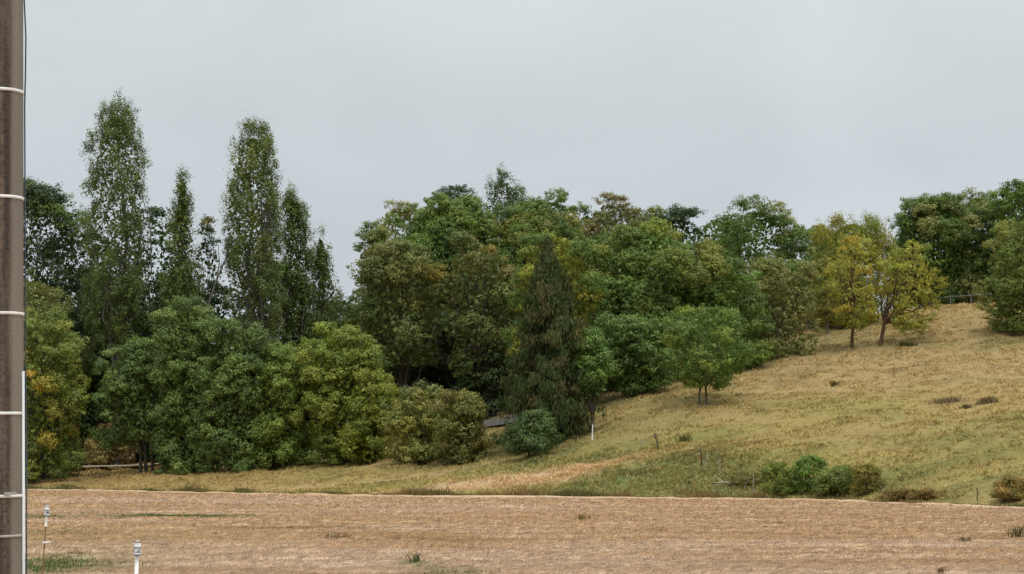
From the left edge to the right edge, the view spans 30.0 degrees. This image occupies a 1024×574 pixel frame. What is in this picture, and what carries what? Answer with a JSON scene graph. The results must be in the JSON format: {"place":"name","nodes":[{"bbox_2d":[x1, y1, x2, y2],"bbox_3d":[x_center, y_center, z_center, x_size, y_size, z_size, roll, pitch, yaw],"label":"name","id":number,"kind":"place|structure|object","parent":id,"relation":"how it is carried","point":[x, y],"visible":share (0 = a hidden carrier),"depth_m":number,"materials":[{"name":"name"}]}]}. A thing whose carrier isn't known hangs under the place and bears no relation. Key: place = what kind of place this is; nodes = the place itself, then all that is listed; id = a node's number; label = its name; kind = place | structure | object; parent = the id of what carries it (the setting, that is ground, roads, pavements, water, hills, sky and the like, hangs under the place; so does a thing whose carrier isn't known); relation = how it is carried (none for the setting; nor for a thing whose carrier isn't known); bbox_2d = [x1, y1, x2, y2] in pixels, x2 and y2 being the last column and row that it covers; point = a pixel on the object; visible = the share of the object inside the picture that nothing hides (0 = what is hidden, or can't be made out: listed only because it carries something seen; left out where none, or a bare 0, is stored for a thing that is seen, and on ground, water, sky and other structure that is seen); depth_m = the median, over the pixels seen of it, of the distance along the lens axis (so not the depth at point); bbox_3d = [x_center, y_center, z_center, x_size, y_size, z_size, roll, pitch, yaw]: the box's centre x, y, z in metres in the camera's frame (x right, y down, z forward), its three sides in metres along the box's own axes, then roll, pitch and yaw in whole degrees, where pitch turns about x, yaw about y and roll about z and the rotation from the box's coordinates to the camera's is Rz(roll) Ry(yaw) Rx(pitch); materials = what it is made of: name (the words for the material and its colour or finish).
{"place":"outdoors","nodes":[
{"label":"outdoors","id":0,"kind":"place"},
{"bbox_2d":[48,463,158,466],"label":"track","id":1,"kind":"structure","parent":0,"point":[113,465],"depth_m":151.16,"materials":[{"name":"brown soil"}]},
{"bbox_2d":[460,402,571,426],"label":"road","id":2,"kind":"structure","parent":0,"point":[491,423],"depth_m":143.55,"materials":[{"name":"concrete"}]},
{"bbox_2d":[23,0,1023,375],"label":"sky","id":3,"kind":"structure","parent":0,"point":[819,108],"materials":[{"name":"grey"}]},
{"bbox_2d":[25,301,1023,505],"bbox_3d":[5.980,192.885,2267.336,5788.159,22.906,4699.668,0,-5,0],"label":"ground","id":4,"kind":"structure","parent":0,"point":[984,487],"depth_m":123.43,"materials":[{"name":"beige plant"}]},
{"bbox_2d":[24,275,74,445],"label":"oak tree","id":5,"kind":"object","parent":4,"relation":"on","point":[42,304],"visible":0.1,"depth_m":157.50,"materials":[{"name":"green plant"}]},
{"bbox_2d":[24,304,92,478],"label":"maple bush","id":6,"kind":"object","parent":4,"relation":"on","point":[57,381],"visible":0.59,"depth_m":141.09,"materials":[{"name":"green plant"}]},
{"bbox_2d":[23,176,108,462],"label":"oak tree","id":7,"kind":"object","parent":4,"relation":"on","point":[41,203],"visible":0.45,"depth_m":167.59,"materials":[{"name":"green plant"}]},
{"bbox_2d":[27,332,111,461],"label":"beech tree","id":8,"kind":"object","parent":4,"relation":"on","point":[96,418],"visible":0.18,"depth_m":161.14,"materials":[{"name":"green plant"}]},
{"bbox_2d":[38,230,123,389],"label":"oak tree","id":9,"kind":"object","parent":4,"relation":"on","point":[82,235],"visible":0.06,"depth_m":171.22,"materials":[{"name":"green plant"}]},
{"bbox_2d":[59,287,159,462],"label":"oak tree","id":10,"kind":"object","parent":4,"relation":"on","point":[73,312],"visible":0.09,"depth_m":163.73,"materials":[{"name":"green plant"}]},
{"bbox_2d":[81,421,143,465],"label":"thorn bush","id":11,"kind":"object","parent":4,"relation":"on","point":[128,457],"visible":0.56,"depth_m":159.02,"materials":[{"name":"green plant"}]},
{"bbox_2d":[74,89,153,464],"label":"poplar tree","id":12,"kind":"object","parent":4,"relation":"on","point":[119,133],"visible":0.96,"depth_m":160.10,"materials":[{"name":"green plant"}]},
{"bbox_2d":[84,335,180,473],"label":"hazel bush","id":13,"kind":"object","parent":4,"relation":"on","point":[122,387],"visible":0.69,"depth_m":141.41,"materials":[{"name":"green plant"}]},
{"bbox_2d":[100,206,173,326],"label":"oak tree","id":14,"kind":"object","parent":4,"relation":"on","point":[156,211],"visible":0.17,"depth_m":170.94,"materials":[{"name":"green plant"}]},
{"bbox_2d":[152,163,207,449],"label":"poplar tree","id":15,"kind":"object","parent":4,"relation":"on","point":[182,216],"visible":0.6,"depth_m":158.38,"materials":[{"name":"green plant"}]},
{"bbox_2d":[145,294,222,473],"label":"hazel bush","id":16,"kind":"object","parent":4,"relation":"on","point":[170,333],"visible":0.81,"depth_m":139.38,"materials":[{"name":"green plant"}]},
{"bbox_2d":[131,271,247,462],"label":"oak tree","id":17,"kind":"object","parent":4,"relation":"on","point":[213,303],"visible":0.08,"depth_m":161.25,"materials":[{"name":"green plant"}]},
{"bbox_2d":[191,214,236,372],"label":"oak tree","id":18,"kind":"object","parent":4,"relation":"on","point":[208,227],"visible":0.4,"depth_m":174.79,"materials":[{"name":"green plant"}]},
{"bbox_2d":[201,232,230,396],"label":"dead tree","id":19,"kind":"object","parent":4,"relation":"on","point":[215,283],"visible":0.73,"depth_m":155.66,"materials":[{"name":"wood"}]},
{"bbox_2d":[186,316,280,471],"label":"hazel bush","id":20,"kind":"object","parent":4,"relation":"on","point":[237,369],"visible":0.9,"depth_m":138.18,"materials":[{"name":"green plant"}]},
{"bbox_2d":[218,111,288,426],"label":"poplar tree","id":21,"kind":"object","parent":4,"relation":"on","point":[252,280],"visible":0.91,"depth_m":155.97,"materials":[{"name":"green plant"}]},
{"bbox_2d":[232,257,313,365],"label":"oak tree","id":22,"kind":"object","parent":4,"relation":"on","point":[288,336],"visible":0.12,"depth_m":164.14,"materials":[{"name":"green plant"}]},
{"bbox_2d":[235,341,315,467],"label":"hazel bush","id":23,"kind":"object","parent":4,"relation":"on","point":[282,389],"visible":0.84,"depth_m":138.23,"materials":[{"name":"green plant"}]},
{"bbox_2d":[273,181,317,398],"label":"poplar tree","id":24,"kind":"object","parent":4,"relation":"on","point":[296,219],"visible":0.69,"depth_m":164.28,"materials":[{"name":"green plant"}]},
{"bbox_2d":[267,410,330,450],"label":"beech tree","id":25,"kind":"object","parent":4,"relation":"on","point":[307,418],"depth_m":176.46,"materials":[{"name":"green plant"}]},
{"bbox_2d":[299,222,345,432],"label":"poplar tree","id":26,"kind":"object","parent":4,"relation":"on","point":[322,265],"visible":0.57,"depth_m":166.23,"materials":[{"name":"green plant"}]},
{"bbox_2d":[298,310,346,422],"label":"oak tree","id":27,"kind":"object","parent":4,"relation":"on","point":[312,335],"visible":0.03,"depth_m":175.38,"materials":[{"name":"green plant"}]},
{"bbox_2d":[312,295,351,320],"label":"oak tree","id":28,"kind":"object","parent":4,"relation":"on","point":[344,302],"visible":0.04,"depth_m":183.94,"materials":[{"name":"green plant"}]},
{"bbox_2d":[284,321,384,463],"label":"maple bush","id":29,"kind":"object","parent":4,"relation":"on","point":[332,387],"visible":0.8,"depth_m":137.47,"materials":[{"name":"green plant"}]},
{"bbox_2d":[326,306,369,420],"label":"beech tree","id":30,"kind":"object","parent":4,"relation":"on","point":[337,320],"visible":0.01,"depth_m":177.36,"materials":[{"name":"green plant"}]},
{"bbox_2d":[334,367,399,463],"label":"maple bush","id":31,"kind":"object","parent":4,"relation":"on","point":[367,419],"visible":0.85,"depth_m":135.50,"materials":[{"name":"green plant"}]},
{"bbox_2d":[340,220,400,333],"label":"oak tree","id":32,"kind":"object","parent":4,"relation":"on","point":[377,235],"visible":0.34,"depth_m":166.44,"materials":[{"name":"green plant"}]},
{"bbox_2d":[354,199,430,314],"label":"ash tree","id":33,"kind":"object","parent":4,"relation":"on","point":[400,221],"visible":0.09,"depth_m":177.99,"materials":[{"name":"green plant"}]},
{"bbox_2d":[363,318,435,433],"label":"beech tree","id":34,"kind":"object","parent":4,"relation":"on","point":[404,372],"visible":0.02,"depth_m":158.29,"materials":[{"name":"green plant"}]},
{"bbox_2d":[344,237,462,431],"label":"chestnut tree","id":35,"kind":"object","parent":4,"relation":"on","point":[391,265],"visible":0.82,"depth_m":150.72,"materials":[{"name":"green plant"}]},
{"bbox_2d":[378,378,449,463],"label":"dogwood bush","id":36,"kind":"object","parent":4,"relation":"on","point":[417,420],"visible":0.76,"depth_m":130.48,"materials":[{"name":"green plant"}]},
{"bbox_2d":[385,191,504,382],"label":"oak tree","id":37,"kind":"object","parent":4,"relation":"on","point":[444,219],"visible":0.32,"depth_m":164.75,"materials":[{"name":"green plant"}]},
{"bbox_2d":[408,309,505,416],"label":"beech tree","id":38,"kind":"object","parent":4,"relation":"on","point":[442,374],"visible":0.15,"depth_m":155.92,"materials":[{"name":"green plant"}]},
{"bbox_2d":[429,184,486,379],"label":"oak tree","id":39,"kind":"object","parent":4,"relation":"on","point":[455,188],"visible":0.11,"depth_m":186.97,"materials":[{"name":"green plant"}]},
{"bbox_2d":[425,388,492,463],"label":"thorn bush","id":40,"kind":"object","parent":4,"relation":"on","point":[468,406],"visible":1,"depth_m":126.63,"materials":[{"name":"green plant"}]},
{"bbox_2d":[428,229,526,400],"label":"chestnut tree","id":41,"kind":"object","parent":4,"relation":"on","point":[468,321],"visible":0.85,"depth_m":149.35,"materials":[{"name":"green plant"}]},
{"bbox_2d":[452,338,520,416],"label":"beech tree","id":42,"kind":"object","parent":4,"relation":"on","point":[490,393],"visible":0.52,"depth_m":148.54,"materials":[{"name":"green plant"}]},
{"bbox_2d":[480,161,529,284],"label":"poplar tree","id":43,"kind":"object","parent":4,"relation":"on","point":[509,191],"visible":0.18,"depth_m":188.66,"materials":[{"name":"green plant"}]},
{"bbox_2d":[25,477,1023,506],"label":"verge grass","id":44,"kind":"structure","parent":4,"relation":"on","point":[522,491],"depth_m":107.57,"materials":[{"name":"plant"}]},
{"bbox_2d":[471,198,590,375],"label":"oak tree","id":45,"kind":"object","parent":4,"relation":"on","point":[538,216],"visible":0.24,"depth_m":167.16,"materials":[{"name":"green plant"}]},
{"bbox_2d":[499,407,565,457],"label":"laurel bush","id":46,"kind":"object","parent":4,"relation":"on","point":[529,431],"visible":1,"depth_m":121.00,"materials":[{"name":"green plant"}]},
{"bbox_2d":[490,232,606,449],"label":"spruce tree","id":47,"kind":"object","parent":4,"relation":"on","point":[551,343],"visible":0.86,"depth_m":125.93,"materials":[{"name":"green plant"}]},
{"bbox_2d":[515,186,600,279],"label":"oak tree","id":48,"kind":"object","parent":4,"relation":"on","point":[561,198],"visible":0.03,"depth_m":182.34,"materials":[{"name":"green plant"}]},
{"bbox_2d":[499,228,620,384],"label":"maple tree","id":49,"kind":"object","parent":4,"relation":"on","point":[589,291],"visible":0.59,"depth_m":139.52,"materials":[{"name":"green plant"}]},
{"bbox_2d":[561,201,617,278],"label":"oak tree","id":50,"kind":"object","parent":4,"relation":"on","point":[582,208],"visible":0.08,"depth_m":184.55,"materials":[{"name":"green plant"}]},
{"bbox_2d":[569,327,617,431],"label":"maple tree","id":51,"kind":"object","parent":4,"relation":"on","point":[591,383],"visible":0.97,"depth_m":125.50,"materials":[{"name":"green plant"}]},
{"bbox_2d":[580,191,652,318],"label":"ash tree","id":52,"kind":"object","parent":4,"relation":"on","point":[596,228],"visible":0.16,"depth_m":180.51,"materials":[{"name":"green plant"}]},
{"bbox_2d":[579,311,681,397],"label":"maple tree","id":53,"kind":"object","parent":4,"relation":"on","point":[631,345],"visible":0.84,"depth_m":135.61,"materials":[{"name":"green plant"}]},
{"bbox_2d":[608,205,671,274],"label":"oak tree","id":54,"kind":"object","parent":4,"relation":"on","point":[636,211],"visible":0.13,"depth_m":184.68,"materials":[{"name":"green plant"}]},
{"bbox_2d":[572,213,733,390],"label":"oak tree","id":55,"kind":"object","parent":4,"relation":"on","point":[662,250],"visible":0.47,"depth_m":145.05,"materials":[{"name":"green plant"}]},
{"bbox_2d":[635,202,708,305],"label":"oak tree","id":56,"kind":"object","parent":4,"relation":"on","point":[679,216],"visible":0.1,"depth_m":181.91,"materials":[{"name":"green plant"}]},
{"bbox_2d":[674,432,693,443],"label":"grass tussock","id":57,"kind":"object","parent":4,"relation":"on","point":[683,439],"depth_m":116.58,"materials":[{"name":"green plant"}]},
{"bbox_2d":[700,448,702,467],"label":"fence post","id":58,"kind":"object","parent":4,"relation":"on","point":[701,456],"visible":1,"depth_m":110.54,"materials":[{"name":"brown wood"}]},
{"bbox_2d":[659,303,757,404],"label":"field maple","id":59,"kind":"object","parent":4,"relation":"on","point":[680,329],"visible":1,"depth_m":127.01,"materials":[{"name":"green plant"}]},
{"bbox_2d":[689,219,750,302],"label":"oak tree","id":60,"kind":"object","parent":4,"relation":"on","point":[715,234],"visible":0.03,"depth_m":184.41,"materials":[{"name":"green plant"}]},
{"bbox_2d":[666,252,778,370],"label":"oak tree","id":61,"kind":"object","parent":4,"relation":"on","point":[753,302],"visible":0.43,"depth_m":144.89,"materials":[{"name":"green plant"}]},
{"bbox_2d":[710,478,743,484],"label":"fallen branch","id":62,"kind":"object","parent":4,"relation":"on","point":[722,482],"visible":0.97,"depth_m":106.48,"materials":[{"name":"grey wood"}]},
{"bbox_2d":[727,466,765,483],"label":"bramble bush","id":63,"kind":"object","parent":4,"relation":"on","point":[735,478],"visible":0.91,"depth_m":106.00,"materials":[{"name":"green plant"}]},
{"bbox_2d":[696,193,820,332],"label":"ash tree","id":64,"kind":"object","parent":4,"relation":"on","point":[751,220],"visible":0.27,"depth_m":176.70,"materials":[{"name":"green plant"}]},
{"bbox_2d":[756,460,801,494],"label":"bramble bush","id":65,"kind":"object","parent":4,"relation":"on","point":[772,469],"visible":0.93,"depth_m":102.88,"materials":[{"name":"green plant"}]},
{"bbox_2d":[735,252,824,359],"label":"willow tree","id":66,"kind":"object","parent":4,"relation":"on","point":[777,270],"visible":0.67,"depth_m":149.21,"materials":[{"name":"green plant"}]},
{"bbox_2d":[759,223,837,329],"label":"ash tree","id":67,"kind":"object","parent":4,"relation":"on","point":[801,233],"visible":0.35,"depth_m":175.16,"materials":[{"name":"green plant"}]},
{"bbox_2d":[784,254,823,327],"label":"oak tree","id":68,"kind":"object","parent":4,"relation":"on","point":[793,265],"visible":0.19,"depth_m":167.87,"materials":[{"name":"green plant"}]},
{"bbox_2d":[788,453,829,492],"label":"bramble bush","id":69,"kind":"object","parent":4,"relation":"on","point":[799,469],"visible":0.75,"depth_m":102.09,"materials":[{"name":"green plant"}]},
{"bbox_2d":[808,253,843,334],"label":"birch tree","id":70,"kind":"object","parent":4,"relation":"on","point":[822,312],"visible":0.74,"depth_m":160.21,"materials":[{"name":"green plant"}]},
{"bbox_2d":[798,223,865,320],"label":"oak tree","id":71,"kind":"object","parent":4,"relation":"on","point":[812,226],"visible":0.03,"depth_m":183.95,"materials":[{"name":"green plant"}]},
{"bbox_2d":[828,380,839,386],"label":"grass tussock","id":72,"kind":"object","parent":4,"relation":"on","point":[834,383],"depth_m":132.87,"materials":[{"name":"plant"}]},
{"bbox_2d":[809,464,864,494],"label":"bramble bush","id":73,"kind":"object","parent":4,"relation":"on","point":[838,479],"visible":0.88,"depth_m":99.81,"materials":[{"name":"green plant"}]},
{"bbox_2d":[821,233,883,348],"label":"locust tree","id":74,"kind":"object","parent":4,"relation":"on","point":[846,319],"visible":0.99,"depth_m":150.09,"materials":[{"name":"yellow plant"}]},
{"bbox_2d":[808,210,903,328],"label":"locust tree","id":75,"kind":"object","parent":4,"relation":"on","point":[879,237],"visible":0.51,"depth_m":163.92,"materials":[{"name":"green plant"}]},
{"bbox_2d":[846,461,886,495],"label":"thorn bush","id":76,"kind":"object","parent":4,"relation":"on","point":[870,477],"visible":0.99,"depth_m":98.22,"materials":[{"name":"green plant"}]},
{"bbox_2d":[884,229,921,311],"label":"oak tree","id":77,"kind":"object","parent":4,"relation":"on","point":[888,279],"visible":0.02,"depth_m":192.87,"materials":[{"name":"green plant"}]},
{"bbox_2d":[894,340,922,347],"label":"grass tussock","id":78,"kind":"object","parent":4,"relation":"on","point":[903,344],"depth_m":148.59,"materials":[{"name":"plant"}]},
{"bbox_2d":[877,239,947,346],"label":"locust tree","id":79,"kind":"object","parent":4,"relation":"on","point":[897,264],"visible":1,"depth_m":150.12,"materials":[{"name":"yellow plant"}]},
{"bbox_2d":[876,485,950,501],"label":"thorn bush","id":80,"kind":"object","parent":4,"relation":"on","point":[890,494],"visible":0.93,"depth_m":93.19,"materials":[{"name":"green plant"}]},
{"bbox_2d":[887,192,985,307],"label":"oak tree","id":81,"kind":"object","parent":4,"relation":"on","point":[931,221],"visible":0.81,"depth_m":186.76,"materials":[{"name":"green plant"}]},
{"bbox_2d":[926,395,966,404],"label":"grass tussock","id":82,"kind":"object","parent":4,"relation":"on","point":[943,400],"depth_m":120.67,"materials":[{"name":"brown plant"}]},
{"bbox_2d":[929,293,990,303],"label":"crest fence","id":83,"kind":"object","parent":4,"relation":"on","point":[970,295],"visible":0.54,"depth_m":183.80,"materials":[{"name":"grey wood"}]},
{"bbox_2d":[956,403,974,408],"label":"grass tussock","id":84,"kind":"object","parent":4,"relation":"on","point":[965,406],"depth_m":117.26,"materials":[{"name":"plant"}]},
{"bbox_2d":[940,187,1017,301],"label":"oak tree","id":85,"kind":"object","parent":4,"relation":"on","point":[977,206],"visible":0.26,"depth_m":188.90,"materials":[{"name":"green plant"}]},
{"bbox_2d":[974,395,1000,405],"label":"grass tussock","id":86,"kind":"object","parent":4,"relation":"on","point":[987,400],"depth_m":117.69,"materials":[{"name":"brown plant"}]},
{"bbox_2d":[974,219,1023,332],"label":"oak tree","id":87,"kind":"object","parent":4,"relation":"on","point":[1004,287],"visible":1,"depth_m":149.61,"materials":[{"name":"green plant"}]},
{"bbox_2d":[981,178,1023,297],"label":"oak tree","id":88,"kind":"object","parent":4,"relation":"on","point":[1011,196],"visible":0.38,"depth_m":186.75,"materials":[{"name":"green plant"}]},
{"bbox_2d":[987,474,1023,500],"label":"thorn bush","id":89,"kind":"object","parent":4,"relation":"on","point":[1008,486],"visible":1,"depth_m":87.45,"materials":[{"name":"brown plant"}]},
{"bbox_2d":[25,488,1023,573],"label":"field","id":90,"kind":"structure","parent":0,"point":[529,496],"depth_m":55.99,"materials":[{"name":"beige plant"}]},
{"bbox_2d":[0,0,26,573],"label":"utility pole","id":91,"kind":"object","parent":90,"relation":"on","point":[13,397],"visible":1,"depth_m":7.98,"materials":[{"name":"wood"},{"name":"metal"},{"name":"pale pvc"}]},
{"bbox_2d":[41,504,50,573],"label":"capped post","id":92,"kind":"object","parent":90,"relation":"on","point":[46,511],"visible":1,"depth_m":23.81,"materials":[{"name":"metal"}]},
{"bbox_2d":[133,541,141,573],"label":"capped post","id":93,"kind":"object","parent":90,"relation":"on","point":[137,547],"visible":1,"depth_m":16.84,"materials":[{"name":"white plastic"}]},
{"bbox_2d":[25,513,507,573],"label":"green regrowth","id":94,"kind":"object","parent":90,"relation":"on","point":[39,567],"visible":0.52,"depth_m":40.54,"materials":[{"name":"green plant"}]},
{"bbox_2d":[319,532,356,538],"bbox_3d":[-4.812,6.861,52.718,1.039,0.219,0.767,0,-5,0],"label":"weed","id":95,"kind":"object","parent":90,"relation":"on","point":[334,536],"visible":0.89,"depth_m":52.63,"materials":[{"name":"green plant"}]},
{"bbox_2d":[405,551,426,562],"bbox_3d":[-2.019,5.791,40.829,0.606,0.295,0.383,0,-5,0],"label":"weed","id":96,"kind":"object","parent":90,"relation":"on","point":[415,558],"visible":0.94,"depth_m":40.82,"materials":[{"name":"green plant"}]},
{"bbox_2d":[571,513,595,519],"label":"weed","id":97,"kind":"object","parent":90,"relation":"on","point":[580,517],"visible":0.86,"depth_m":69.35,"materials":[{"name":"green plant"}]},
{"bbox_2d":[937,566,945,573],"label":"weed","id":98,"kind":"object","parent":90,"relation":"on","point":[941,571],"visible":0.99,"depth_m":37.45,"materials":[{"name":"green plant"}]},
{"bbox_2d":[954,536,979,541],"bbox_3d":[12.211,6.773,51.156,0.552,0.199,0.598,1,-5,-12],"label":"weed","id":99,"kind":"object","parent":90,"relation":"on","point":[962,538],"visible":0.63,"depth_m":51.13,"materials":[{"name":"green plant"}]},
{"bbox_2d":[1004,524,1023,537],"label":"weed","id":100,"kind":"object","parent":90,"relation":"on","point":[1015,530],"visible":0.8,"depth_m":53.41,"materials":[{"name":"green plant"}]}
]}

